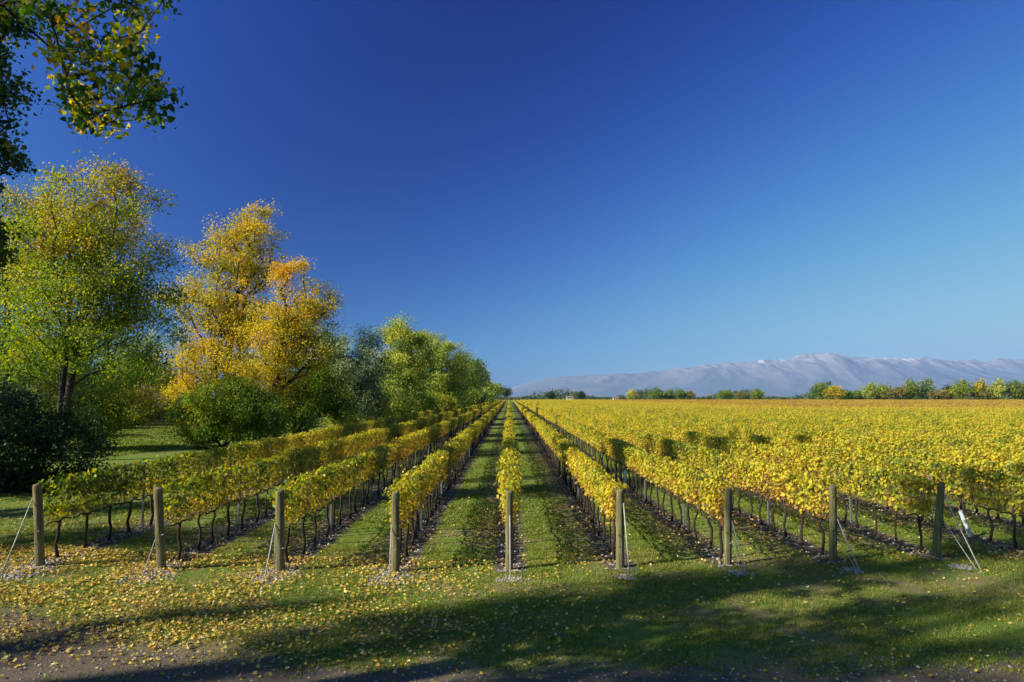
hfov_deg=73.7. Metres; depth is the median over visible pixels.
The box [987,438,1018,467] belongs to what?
grapevine
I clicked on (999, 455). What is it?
grapevine
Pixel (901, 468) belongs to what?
grapevine
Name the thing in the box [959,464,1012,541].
grapevine
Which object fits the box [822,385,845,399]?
distant tree
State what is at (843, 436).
grapevine
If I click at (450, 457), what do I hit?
grapevine
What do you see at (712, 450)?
grapevine
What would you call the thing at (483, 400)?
green shrub
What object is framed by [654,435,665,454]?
grapevine
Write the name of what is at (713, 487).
grapevine
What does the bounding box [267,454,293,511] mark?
grapevine
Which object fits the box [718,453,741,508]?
grapevine
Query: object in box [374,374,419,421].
shrub
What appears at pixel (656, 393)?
distant tree
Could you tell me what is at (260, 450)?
grapevine
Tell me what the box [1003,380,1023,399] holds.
distant tree
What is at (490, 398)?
green shrub
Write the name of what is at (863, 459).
grapevine
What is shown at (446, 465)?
grapevine
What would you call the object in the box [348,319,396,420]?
sparse tree
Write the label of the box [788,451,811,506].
grapevine
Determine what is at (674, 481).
grapevine
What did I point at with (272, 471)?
grapevine
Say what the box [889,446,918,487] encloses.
grapevine
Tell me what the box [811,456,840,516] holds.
grapevine
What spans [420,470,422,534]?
line post
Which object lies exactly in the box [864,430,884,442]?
grapevine
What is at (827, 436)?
grapevine
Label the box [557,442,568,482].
grapevine
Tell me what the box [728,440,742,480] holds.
grapevine
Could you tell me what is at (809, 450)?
grapevine
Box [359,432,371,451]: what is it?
grapevine
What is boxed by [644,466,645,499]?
line post
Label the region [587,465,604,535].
grapevine
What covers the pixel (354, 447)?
grapevine
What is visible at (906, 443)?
grapevine
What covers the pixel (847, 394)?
distant tree
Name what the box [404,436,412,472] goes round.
grapevine
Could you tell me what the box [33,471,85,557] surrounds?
grapevine
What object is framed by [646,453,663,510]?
grapevine
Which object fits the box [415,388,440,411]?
green shrub
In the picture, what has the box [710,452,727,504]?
grapevine
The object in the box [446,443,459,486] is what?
grapevine
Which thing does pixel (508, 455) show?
grapevine
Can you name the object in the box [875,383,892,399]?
distant tree
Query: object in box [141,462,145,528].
line post
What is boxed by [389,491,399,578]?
end post
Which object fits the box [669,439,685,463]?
grapevine
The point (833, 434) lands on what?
grapevine
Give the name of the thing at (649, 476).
grapevine
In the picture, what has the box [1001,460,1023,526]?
grapevine
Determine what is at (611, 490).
grapevine
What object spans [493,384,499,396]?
broadleaf tree
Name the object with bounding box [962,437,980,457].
grapevine
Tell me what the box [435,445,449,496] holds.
grapevine
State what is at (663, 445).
grapevine
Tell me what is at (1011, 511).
line post
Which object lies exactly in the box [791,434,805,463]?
grapevine
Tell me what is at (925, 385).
distant tree
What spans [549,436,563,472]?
grapevine
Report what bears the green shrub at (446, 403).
on the ground at (82, 667)
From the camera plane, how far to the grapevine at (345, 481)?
19.48 m
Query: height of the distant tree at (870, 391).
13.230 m
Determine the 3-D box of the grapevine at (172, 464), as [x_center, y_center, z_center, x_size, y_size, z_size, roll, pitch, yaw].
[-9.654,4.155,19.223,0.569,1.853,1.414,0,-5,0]
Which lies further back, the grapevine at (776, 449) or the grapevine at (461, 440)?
the grapevine at (461, 440)
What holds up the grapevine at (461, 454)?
on the ground at (82, 667)
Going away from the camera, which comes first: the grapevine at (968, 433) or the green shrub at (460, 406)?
the grapevine at (968, 433)
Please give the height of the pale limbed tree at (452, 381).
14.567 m
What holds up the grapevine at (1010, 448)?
on the ground at (82, 667)
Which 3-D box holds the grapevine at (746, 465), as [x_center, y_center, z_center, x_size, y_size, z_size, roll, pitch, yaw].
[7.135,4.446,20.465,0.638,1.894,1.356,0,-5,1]
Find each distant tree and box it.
[545,391,555,398]
[576,391,585,398]
[626,389,637,399]
[648,386,664,398]
[662,388,675,398]
[673,388,689,398]
[684,390,695,398]
[715,389,734,398]
[734,390,749,398]
[748,388,764,398]
[809,380,838,399]
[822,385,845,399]
[837,389,855,398]
[850,388,865,398]
[860,381,881,399]
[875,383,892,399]
[880,383,911,398]
[900,377,922,398]
[918,377,938,398]
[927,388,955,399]
[940,384,955,398]
[945,377,976,399]
[969,378,989,398]
[980,389,997,399]
[985,376,1007,399]
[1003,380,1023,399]
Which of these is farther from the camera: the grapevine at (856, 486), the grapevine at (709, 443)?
the grapevine at (709, 443)
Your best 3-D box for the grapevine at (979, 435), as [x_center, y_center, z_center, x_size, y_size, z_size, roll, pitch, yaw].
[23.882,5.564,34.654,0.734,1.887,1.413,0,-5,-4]
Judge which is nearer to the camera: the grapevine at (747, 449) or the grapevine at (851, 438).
the grapevine at (747, 449)
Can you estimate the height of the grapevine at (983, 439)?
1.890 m
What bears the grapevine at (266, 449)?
on the ground at (82, 667)
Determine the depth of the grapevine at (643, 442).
35.94 m
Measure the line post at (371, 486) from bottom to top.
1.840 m
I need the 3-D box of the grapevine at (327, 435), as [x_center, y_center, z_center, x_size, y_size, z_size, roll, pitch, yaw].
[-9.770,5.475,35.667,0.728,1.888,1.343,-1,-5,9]
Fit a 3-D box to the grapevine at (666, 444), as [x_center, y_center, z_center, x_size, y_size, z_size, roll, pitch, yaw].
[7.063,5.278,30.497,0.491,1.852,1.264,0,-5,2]
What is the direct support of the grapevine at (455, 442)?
on the ground at (82, 667)
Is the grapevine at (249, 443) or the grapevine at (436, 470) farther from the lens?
the grapevine at (249, 443)
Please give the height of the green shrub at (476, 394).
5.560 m
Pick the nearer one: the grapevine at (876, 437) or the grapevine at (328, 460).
the grapevine at (328, 460)
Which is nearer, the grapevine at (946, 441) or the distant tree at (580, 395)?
the grapevine at (946, 441)
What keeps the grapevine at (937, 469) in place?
on the ground at (82, 667)
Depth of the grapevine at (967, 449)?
24.93 m
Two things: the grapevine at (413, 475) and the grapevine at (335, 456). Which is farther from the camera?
the grapevine at (335, 456)
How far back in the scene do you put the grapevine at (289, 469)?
22.16 m
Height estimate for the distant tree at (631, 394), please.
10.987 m
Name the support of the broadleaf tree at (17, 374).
on the ground at (82, 667)
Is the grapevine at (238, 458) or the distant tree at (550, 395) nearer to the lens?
the grapevine at (238, 458)
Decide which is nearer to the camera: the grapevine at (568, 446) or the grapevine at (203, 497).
the grapevine at (203, 497)
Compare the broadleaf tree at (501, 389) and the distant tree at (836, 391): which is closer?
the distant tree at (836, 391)
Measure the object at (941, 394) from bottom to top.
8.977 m
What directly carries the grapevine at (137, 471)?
on the ground at (82, 667)
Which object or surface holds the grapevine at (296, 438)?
on the ground at (82, 667)
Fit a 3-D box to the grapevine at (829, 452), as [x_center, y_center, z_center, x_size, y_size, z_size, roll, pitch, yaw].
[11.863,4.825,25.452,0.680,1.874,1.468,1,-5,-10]
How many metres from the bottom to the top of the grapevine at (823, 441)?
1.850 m
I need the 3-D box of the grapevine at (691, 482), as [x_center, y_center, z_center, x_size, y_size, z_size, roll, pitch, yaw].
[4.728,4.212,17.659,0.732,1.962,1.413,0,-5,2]
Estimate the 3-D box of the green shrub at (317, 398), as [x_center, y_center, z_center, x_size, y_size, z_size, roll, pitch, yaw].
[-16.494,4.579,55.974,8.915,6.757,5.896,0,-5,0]
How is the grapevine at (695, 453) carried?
on the ground at (82, 667)
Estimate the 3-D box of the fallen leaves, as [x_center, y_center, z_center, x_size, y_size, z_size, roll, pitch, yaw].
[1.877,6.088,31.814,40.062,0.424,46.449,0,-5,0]
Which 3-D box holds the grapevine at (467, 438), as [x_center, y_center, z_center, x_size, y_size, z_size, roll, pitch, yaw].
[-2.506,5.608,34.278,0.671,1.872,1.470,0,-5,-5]
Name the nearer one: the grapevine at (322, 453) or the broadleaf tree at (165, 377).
the grapevine at (322, 453)
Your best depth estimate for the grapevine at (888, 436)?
34.27 m
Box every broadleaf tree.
[0,148,199,461]
[0,177,71,448]
[0,308,86,390]
[0,316,120,396]
[80,342,164,404]
[109,328,184,402]
[149,358,199,408]
[159,389,211,421]
[311,326,392,422]
[373,313,440,415]
[449,348,487,404]
[464,358,489,390]
[482,366,493,392]
[486,381,499,394]
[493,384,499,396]
[496,383,506,398]
[503,386,512,399]
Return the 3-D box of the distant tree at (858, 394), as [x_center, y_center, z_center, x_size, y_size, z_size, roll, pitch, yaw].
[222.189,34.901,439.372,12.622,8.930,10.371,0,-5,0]
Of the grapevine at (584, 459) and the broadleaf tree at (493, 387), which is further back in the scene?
the broadleaf tree at (493, 387)
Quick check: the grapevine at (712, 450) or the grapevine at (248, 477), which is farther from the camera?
the grapevine at (712, 450)
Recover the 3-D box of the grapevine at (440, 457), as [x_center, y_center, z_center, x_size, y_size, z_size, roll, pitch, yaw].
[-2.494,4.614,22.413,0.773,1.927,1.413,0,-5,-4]
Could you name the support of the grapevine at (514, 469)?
on the ground at (82, 667)
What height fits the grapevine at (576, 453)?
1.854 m
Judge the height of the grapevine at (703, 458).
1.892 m
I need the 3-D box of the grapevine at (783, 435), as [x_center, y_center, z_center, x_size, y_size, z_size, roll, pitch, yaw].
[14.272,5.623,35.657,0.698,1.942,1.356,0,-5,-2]
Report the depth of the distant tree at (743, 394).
577.25 m
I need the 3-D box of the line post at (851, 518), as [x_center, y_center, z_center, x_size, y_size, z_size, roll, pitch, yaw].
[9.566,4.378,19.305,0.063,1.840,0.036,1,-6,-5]
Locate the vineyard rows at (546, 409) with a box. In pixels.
[422,399,1023,428]
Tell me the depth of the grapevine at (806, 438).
33.01 m
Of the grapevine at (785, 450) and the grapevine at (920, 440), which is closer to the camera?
the grapevine at (785, 450)
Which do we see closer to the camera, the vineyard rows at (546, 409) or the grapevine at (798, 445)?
the grapevine at (798, 445)
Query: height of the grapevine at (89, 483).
1.866 m
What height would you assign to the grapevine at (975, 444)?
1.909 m
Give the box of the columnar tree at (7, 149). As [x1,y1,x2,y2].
[0,0,50,274]
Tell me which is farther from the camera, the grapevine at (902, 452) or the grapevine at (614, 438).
the grapevine at (614, 438)
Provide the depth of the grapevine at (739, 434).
35.53 m
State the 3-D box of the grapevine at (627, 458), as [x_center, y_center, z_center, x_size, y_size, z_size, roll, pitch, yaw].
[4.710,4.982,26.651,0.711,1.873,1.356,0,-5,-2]
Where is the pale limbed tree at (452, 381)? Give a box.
[411,328,474,411]
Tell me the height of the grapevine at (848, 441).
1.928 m
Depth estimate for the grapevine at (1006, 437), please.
32.66 m
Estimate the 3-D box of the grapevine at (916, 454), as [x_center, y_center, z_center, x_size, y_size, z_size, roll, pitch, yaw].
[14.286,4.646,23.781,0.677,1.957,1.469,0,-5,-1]
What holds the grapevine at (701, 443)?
on the ground at (82, 667)
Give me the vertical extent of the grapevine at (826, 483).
1.947 m
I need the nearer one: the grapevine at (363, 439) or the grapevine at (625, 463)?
the grapevine at (625, 463)
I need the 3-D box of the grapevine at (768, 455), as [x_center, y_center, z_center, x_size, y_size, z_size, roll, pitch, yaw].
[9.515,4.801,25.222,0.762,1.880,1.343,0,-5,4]
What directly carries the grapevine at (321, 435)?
on the ground at (82, 667)
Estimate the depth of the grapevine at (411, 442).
32.36 m
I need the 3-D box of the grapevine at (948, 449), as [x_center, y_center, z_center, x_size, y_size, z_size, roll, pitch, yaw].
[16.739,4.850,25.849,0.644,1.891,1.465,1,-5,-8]
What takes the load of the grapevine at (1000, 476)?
on the ground at (82, 667)
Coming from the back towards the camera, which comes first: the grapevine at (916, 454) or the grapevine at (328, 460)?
the grapevine at (328, 460)
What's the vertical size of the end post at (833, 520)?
1.808 m
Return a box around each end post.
[0,482,44,577]
[142,487,165,576]
[263,489,284,582]
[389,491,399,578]
[504,490,512,579]
[616,489,630,580]
[724,487,745,572]
[829,485,860,571]
[931,483,981,570]
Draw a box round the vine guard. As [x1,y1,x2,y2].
[958,506,972,536]
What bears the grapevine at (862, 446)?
on the ground at (82, 667)
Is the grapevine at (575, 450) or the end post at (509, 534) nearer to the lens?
the end post at (509, 534)
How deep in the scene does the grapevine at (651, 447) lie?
34.10 m
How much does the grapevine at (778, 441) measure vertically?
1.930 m
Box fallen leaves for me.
[0,441,1023,681]
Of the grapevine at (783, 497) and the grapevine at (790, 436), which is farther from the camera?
the grapevine at (790, 436)
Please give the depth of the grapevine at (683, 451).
27.81 m
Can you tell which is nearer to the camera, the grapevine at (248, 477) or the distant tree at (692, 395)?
the grapevine at (248, 477)
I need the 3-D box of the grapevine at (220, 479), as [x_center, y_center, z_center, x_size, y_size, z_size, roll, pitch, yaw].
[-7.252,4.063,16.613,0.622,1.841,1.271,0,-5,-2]
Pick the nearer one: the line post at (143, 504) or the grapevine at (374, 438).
the line post at (143, 504)
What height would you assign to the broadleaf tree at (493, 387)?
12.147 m
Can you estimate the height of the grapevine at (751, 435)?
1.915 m
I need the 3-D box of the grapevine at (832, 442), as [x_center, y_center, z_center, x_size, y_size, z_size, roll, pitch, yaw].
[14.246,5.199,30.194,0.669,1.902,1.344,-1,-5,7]
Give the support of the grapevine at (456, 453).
on the ground at (82, 667)
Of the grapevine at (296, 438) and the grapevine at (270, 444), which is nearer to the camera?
the grapevine at (270, 444)
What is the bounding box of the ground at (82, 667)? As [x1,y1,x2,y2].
[0,397,1023,681]
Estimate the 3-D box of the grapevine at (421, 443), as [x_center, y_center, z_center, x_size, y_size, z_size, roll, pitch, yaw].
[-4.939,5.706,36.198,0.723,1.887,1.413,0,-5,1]
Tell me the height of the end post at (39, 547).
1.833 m
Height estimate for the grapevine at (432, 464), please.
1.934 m
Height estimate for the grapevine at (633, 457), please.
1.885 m
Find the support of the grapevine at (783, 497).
on the ground at (82, 667)
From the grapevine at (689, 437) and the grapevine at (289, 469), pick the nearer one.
the grapevine at (289, 469)
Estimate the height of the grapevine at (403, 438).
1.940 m
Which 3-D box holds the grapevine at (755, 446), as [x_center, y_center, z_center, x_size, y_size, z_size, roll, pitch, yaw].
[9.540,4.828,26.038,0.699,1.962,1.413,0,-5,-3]
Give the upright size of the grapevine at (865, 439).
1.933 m
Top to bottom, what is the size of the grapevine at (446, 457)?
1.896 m
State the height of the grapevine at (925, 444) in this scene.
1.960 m
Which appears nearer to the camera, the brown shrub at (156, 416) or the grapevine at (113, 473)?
the grapevine at (113, 473)
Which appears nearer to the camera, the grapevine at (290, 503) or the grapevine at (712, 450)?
the grapevine at (290, 503)
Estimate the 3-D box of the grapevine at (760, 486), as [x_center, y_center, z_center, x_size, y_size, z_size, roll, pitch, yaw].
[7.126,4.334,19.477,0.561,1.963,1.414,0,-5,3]
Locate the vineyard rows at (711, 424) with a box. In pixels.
[323,412,1023,470]
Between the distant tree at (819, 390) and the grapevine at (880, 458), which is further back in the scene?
the distant tree at (819, 390)
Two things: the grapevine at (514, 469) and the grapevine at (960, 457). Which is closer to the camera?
the grapevine at (514, 469)
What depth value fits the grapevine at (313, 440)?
32.88 m
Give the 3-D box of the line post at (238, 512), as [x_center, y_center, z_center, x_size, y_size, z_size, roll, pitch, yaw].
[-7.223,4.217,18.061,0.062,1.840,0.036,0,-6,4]
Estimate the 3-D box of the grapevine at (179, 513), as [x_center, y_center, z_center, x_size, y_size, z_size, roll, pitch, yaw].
[-7.245,3.885,14.856,0.811,1.906,1.356,0,-5,3]
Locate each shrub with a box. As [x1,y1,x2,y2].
[0,373,70,427]
[0,376,121,493]
[17,360,161,448]
[53,388,132,428]
[120,379,174,425]
[154,404,173,419]
[161,365,294,448]
[262,361,363,435]
[284,411,319,435]
[323,385,397,426]
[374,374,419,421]
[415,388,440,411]
[420,387,457,411]
[455,392,473,410]
[464,387,485,405]
[478,388,489,405]
[481,386,497,403]
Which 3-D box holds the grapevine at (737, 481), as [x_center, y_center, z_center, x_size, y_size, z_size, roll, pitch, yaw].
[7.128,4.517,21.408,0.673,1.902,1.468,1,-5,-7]
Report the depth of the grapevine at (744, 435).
34.52 m
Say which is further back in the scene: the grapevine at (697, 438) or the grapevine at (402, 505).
the grapevine at (697, 438)
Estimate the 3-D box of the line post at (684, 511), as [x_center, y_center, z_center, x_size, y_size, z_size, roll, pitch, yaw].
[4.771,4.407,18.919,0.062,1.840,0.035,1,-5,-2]
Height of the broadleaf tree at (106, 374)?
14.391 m
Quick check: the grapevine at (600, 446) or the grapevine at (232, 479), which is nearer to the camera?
the grapevine at (232, 479)
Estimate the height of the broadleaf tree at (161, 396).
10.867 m
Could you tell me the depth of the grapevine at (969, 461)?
21.02 m
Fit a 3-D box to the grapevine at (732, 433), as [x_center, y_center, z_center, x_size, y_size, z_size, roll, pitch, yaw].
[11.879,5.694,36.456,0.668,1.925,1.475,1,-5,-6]
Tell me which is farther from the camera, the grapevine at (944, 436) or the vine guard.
the grapevine at (944, 436)
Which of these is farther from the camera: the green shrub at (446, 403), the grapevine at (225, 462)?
the green shrub at (446, 403)
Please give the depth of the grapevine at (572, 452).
24.66 m
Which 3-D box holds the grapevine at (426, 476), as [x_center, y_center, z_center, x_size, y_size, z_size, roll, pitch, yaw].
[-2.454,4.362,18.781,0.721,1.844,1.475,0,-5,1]
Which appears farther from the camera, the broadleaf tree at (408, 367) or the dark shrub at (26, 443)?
the broadleaf tree at (408, 367)
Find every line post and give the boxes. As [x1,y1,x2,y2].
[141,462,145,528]
[236,465,241,531]
[329,477,332,533]
[371,451,372,501]
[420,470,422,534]
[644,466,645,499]
[683,466,685,529]
[767,475,769,527]
[848,463,852,525]
[927,462,933,523]
[1007,462,1012,522]
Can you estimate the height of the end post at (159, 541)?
1.819 m
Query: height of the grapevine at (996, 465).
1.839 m
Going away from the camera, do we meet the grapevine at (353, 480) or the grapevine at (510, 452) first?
the grapevine at (353, 480)
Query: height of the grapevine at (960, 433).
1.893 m
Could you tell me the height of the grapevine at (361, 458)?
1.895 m
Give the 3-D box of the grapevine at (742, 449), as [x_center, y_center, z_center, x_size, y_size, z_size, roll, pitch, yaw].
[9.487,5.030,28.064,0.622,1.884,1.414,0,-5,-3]
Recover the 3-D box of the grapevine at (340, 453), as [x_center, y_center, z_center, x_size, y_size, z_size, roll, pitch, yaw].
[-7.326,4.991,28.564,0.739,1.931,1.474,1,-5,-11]
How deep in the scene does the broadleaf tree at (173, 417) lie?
89.64 m
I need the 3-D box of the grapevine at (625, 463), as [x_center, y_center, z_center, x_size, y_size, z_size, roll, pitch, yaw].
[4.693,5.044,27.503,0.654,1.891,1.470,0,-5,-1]
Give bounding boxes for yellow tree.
[151,197,294,437]
[217,256,351,437]
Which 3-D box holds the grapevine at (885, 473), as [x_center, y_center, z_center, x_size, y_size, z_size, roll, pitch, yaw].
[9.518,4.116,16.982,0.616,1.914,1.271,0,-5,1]
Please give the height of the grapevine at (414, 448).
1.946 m
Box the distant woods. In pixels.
[494,388,1023,399]
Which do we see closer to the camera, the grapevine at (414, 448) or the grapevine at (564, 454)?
the grapevine at (564, 454)
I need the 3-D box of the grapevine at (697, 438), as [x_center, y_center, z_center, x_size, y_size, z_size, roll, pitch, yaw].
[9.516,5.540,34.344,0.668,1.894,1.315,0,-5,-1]
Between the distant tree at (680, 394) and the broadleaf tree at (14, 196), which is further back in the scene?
the distant tree at (680, 394)
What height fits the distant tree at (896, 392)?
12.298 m
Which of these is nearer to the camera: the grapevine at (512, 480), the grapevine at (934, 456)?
the grapevine at (512, 480)
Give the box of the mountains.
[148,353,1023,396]
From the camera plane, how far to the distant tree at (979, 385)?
418.69 m
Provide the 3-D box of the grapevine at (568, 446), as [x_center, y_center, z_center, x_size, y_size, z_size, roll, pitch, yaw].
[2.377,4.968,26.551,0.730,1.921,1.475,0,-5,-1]
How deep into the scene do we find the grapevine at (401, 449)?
29.57 m
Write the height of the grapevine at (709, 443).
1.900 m
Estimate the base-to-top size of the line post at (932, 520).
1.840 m
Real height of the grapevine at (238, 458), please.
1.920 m
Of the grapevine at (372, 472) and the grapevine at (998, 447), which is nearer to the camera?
the grapevine at (372, 472)
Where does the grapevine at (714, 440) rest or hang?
on the ground at (82, 667)
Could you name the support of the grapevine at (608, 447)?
on the ground at (82, 667)
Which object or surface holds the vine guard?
on the ground at (82, 667)
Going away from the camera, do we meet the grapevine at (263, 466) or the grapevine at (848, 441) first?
the grapevine at (263, 466)
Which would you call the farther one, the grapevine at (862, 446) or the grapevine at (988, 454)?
the grapevine at (862, 446)
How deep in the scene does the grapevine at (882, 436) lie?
34.98 m
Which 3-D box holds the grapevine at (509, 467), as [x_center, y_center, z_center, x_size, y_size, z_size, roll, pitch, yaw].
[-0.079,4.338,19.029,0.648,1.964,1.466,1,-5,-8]
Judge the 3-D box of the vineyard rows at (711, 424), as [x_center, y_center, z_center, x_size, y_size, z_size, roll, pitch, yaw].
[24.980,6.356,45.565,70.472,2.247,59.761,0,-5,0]
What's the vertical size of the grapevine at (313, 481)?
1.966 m
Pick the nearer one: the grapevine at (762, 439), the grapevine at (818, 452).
the grapevine at (818, 452)
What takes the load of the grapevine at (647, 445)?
on the ground at (82, 667)
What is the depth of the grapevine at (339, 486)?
18.66 m
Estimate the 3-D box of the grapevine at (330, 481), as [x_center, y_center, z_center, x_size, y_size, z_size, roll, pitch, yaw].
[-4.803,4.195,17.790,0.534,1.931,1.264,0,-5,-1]
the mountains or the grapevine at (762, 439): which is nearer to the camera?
the grapevine at (762, 439)
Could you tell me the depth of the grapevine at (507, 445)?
26.39 m
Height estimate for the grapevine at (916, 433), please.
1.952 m
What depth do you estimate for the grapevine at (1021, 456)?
22.36 m
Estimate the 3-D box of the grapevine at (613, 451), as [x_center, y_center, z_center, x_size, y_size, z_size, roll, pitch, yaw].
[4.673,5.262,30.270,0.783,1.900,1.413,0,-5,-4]
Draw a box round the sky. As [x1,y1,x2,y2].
[0,0,1023,395]
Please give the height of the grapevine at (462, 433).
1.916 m
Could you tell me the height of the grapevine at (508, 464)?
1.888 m
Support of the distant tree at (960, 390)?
on the ground at (82, 667)
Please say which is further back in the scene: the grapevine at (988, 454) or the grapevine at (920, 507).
the grapevine at (988, 454)
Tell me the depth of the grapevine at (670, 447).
29.73 m
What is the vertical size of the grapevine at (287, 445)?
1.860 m
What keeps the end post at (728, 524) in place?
on the ground at (82, 667)
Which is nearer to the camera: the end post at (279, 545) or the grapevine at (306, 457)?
the end post at (279, 545)
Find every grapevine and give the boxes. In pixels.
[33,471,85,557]
[66,468,110,549]
[89,463,131,540]
[114,462,151,532]
[132,455,169,525]
[153,455,184,519]
[154,476,208,561]
[165,449,200,507]
[182,471,219,550]
[184,451,213,508]
[200,469,228,543]
[201,446,226,502]
[213,447,235,497]
[215,460,246,536]
[222,441,252,485]
[226,459,260,528]
[233,440,261,468]
[245,441,265,479]
[247,459,272,522]
[253,455,284,516]
[256,440,272,481]
[260,436,281,482]
[266,479,309,563]
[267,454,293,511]
[271,437,289,478]
[272,448,299,506]
[279,435,293,476]
[284,472,325,553]
[287,433,302,474]
[289,449,308,499]
[290,432,306,472]
[297,446,318,498]
[300,468,329,544]
[301,431,313,448]
[305,430,318,446]
[305,445,322,473]
[310,442,329,468]
[311,429,324,448]
[315,440,337,467]
[316,427,331,454]
[316,465,341,536]
[321,428,333,455]
[324,439,341,463]
[324,462,349,530]
[330,438,345,463]
[332,460,352,524]
[335,458,362,518]
[339,438,351,462]
[341,435,357,467]
[347,454,368,512]
[348,433,361,456]
[350,433,362,455]
[356,431,368,453]
[356,451,372,507]
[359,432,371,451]
[359,447,378,503]
[364,431,374,449]
[367,428,377,450]
[367,446,383,498]
[373,446,388,495]
[376,443,390,492]
[382,480,415,564]
[385,442,397,488]
[387,439,400,482]
[388,441,402,483]
[391,437,406,479]
[393,471,426,545]
[394,473,422,555]
[398,436,409,474]
[402,434,415,473]
[402,467,431,538]
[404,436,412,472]
[408,433,417,469]
[409,432,419,468]
[410,466,434,531]
[411,432,424,465]
[412,463,438,525]
[413,432,423,465]
[422,456,444,514]
[422,458,439,519]
[424,452,444,509]
[430,450,452,499]
[430,451,449,504]
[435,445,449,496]
[437,446,455,493]
[439,441,456,489]
[445,438,461,483]
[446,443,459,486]
[450,436,463,476]
[451,437,464,478]
[451,439,462,480]
[455,436,464,474]
[457,435,466,471]
[458,431,467,465]
[459,434,468,469]
[494,471,522,517]
[495,461,521,470]
[496,458,523,469]
[496,459,520,492]
[496,468,520,502]
[497,468,522,540]
[498,481,519,549]
[499,454,521,472]
[500,446,518,460]
[500,448,520,458]
[500,452,516,461]
[501,438,517,445]
[501,443,518,459]
[548,433,564,468]
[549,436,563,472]
[552,436,565,475]
[553,438,571,477]
[555,440,571,479]
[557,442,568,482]
[559,443,571,485]
[560,442,577,485]
[564,444,580,491]
[564,446,581,495]
[565,447,582,498]
[567,451,581,502]
[570,454,591,511]
[572,452,588,507]
[576,456,600,516]
[578,462,595,522]
[579,461,605,529]
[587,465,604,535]
[592,470,614,542]
[593,432,604,466]
[597,433,612,470]
[597,474,621,551]
[598,433,603,468]
[600,479,629,560]
[602,433,612,472]
[602,437,613,473]
[607,436,619,476]
[607,439,623,478]
[612,439,628,481]
[615,443,633,469]
[619,443,634,487]
[623,445,635,490]
[625,447,643,494]
[632,447,646,497]
[636,449,652,501]
[639,431,647,452]
[640,453,655,505]
[643,432,651,453]
[646,434,657,469]
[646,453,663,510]
[651,435,660,456]
[651,456,675,515]
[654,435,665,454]
[657,437,671,458]
[657,456,683,520]
[663,462,688,526]
[664,439,674,477]
[666,439,679,460]
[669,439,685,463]
[673,463,699,533]
[674,441,695,480]
[679,465,710,540]
[681,443,700,466]
[684,430,695,442]
[685,431,702,444]
[688,446,707,486]
[692,473,724,549]
[693,432,708,468]
[697,434,710,468]
[698,446,711,474]
[698,475,739,558]
[700,447,725,476]
[702,434,715,448]
[710,435,721,464]
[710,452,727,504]
[713,436,729,474]
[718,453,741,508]
[720,437,734,479]
[724,455,752,513]
[725,430,738,452]
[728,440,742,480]
[732,440,750,479]
[733,432,743,447]
[736,432,749,443]
[737,458,757,518]
[742,432,757,454]
[742,443,759,487]
[747,442,770,467]
[747,457,772,525]
[750,434,765,455]
[757,460,791,530]
[758,436,775,457]
[760,446,780,492]
[763,436,779,446]
[767,446,789,498]
[767,467,804,537]
[774,437,791,472]
[775,447,803,502]
[776,431,790,443]
[782,439,799,460]
[782,471,816,545]
[783,432,799,463]
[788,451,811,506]
[789,442,807,476]
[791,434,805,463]
[795,434,813,469]
[797,473,842,554]
[800,442,816,471]
[800,452,824,511]
[807,434,823,468]
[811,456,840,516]
[812,444,833,490]
[814,444,838,482]
[816,437,829,454]
[819,430,837,449]
[824,456,858,522]
[826,437,841,473]
[828,432,842,445]
[833,448,856,497]
[835,438,855,477]
[838,433,850,451]
[841,450,867,497]
[842,463,871,528]
[844,434,864,449]
[845,439,862,482]
[851,439,876,484]
[852,451,884,505]
[853,434,874,455]
[853,464,889,535]
[862,435,885,453]
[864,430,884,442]
[864,442,888,486]
[869,455,899,510]
[874,436,896,457]
[875,432,891,466]
[875,441,907,468]
[875,467,913,542]
[882,433,900,446]
[884,438,905,456]
[884,455,918,515]
[889,432,911,453]
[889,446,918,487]
[893,472,945,551]
[898,456,941,520]
[899,438,921,476]
[906,435,925,448]
[906,446,940,498]
[908,429,925,442]
[909,438,937,480]
[918,432,933,442]
[918,437,935,449]
[918,450,955,482]
[925,460,958,527]
[926,443,946,463]
[927,432,945,451]
[927,436,945,451]
[936,438,959,478]
[936,443,965,479]
[938,452,970,509]
[939,434,957,446]
[941,462,980,533]
[949,431,964,438]
[950,435,969,448]
[950,439,978,454]
[952,445,981,496]
[954,456,989,514]
[959,430,978,446]
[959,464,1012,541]
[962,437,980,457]
[963,439,992,484]
[970,433,995,462]
[971,447,1002,498]
[974,436,995,460]
[976,459,1012,519]
[980,441,1014,459]
[983,434,1002,451]
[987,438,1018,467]
[989,470,1023,549]
[990,449,1017,502]
[998,435,1019,444]
[1001,444,1023,477]
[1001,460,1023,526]
[1003,452,1023,477]
[1004,431,1022,439]
[1006,439,1023,461]
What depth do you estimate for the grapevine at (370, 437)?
35.06 m
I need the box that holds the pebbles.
[1,476,1023,681]
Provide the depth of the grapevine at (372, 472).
23.15 m
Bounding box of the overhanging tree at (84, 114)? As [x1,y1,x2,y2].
[0,0,188,142]
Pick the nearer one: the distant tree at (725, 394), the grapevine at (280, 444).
the grapevine at (280, 444)

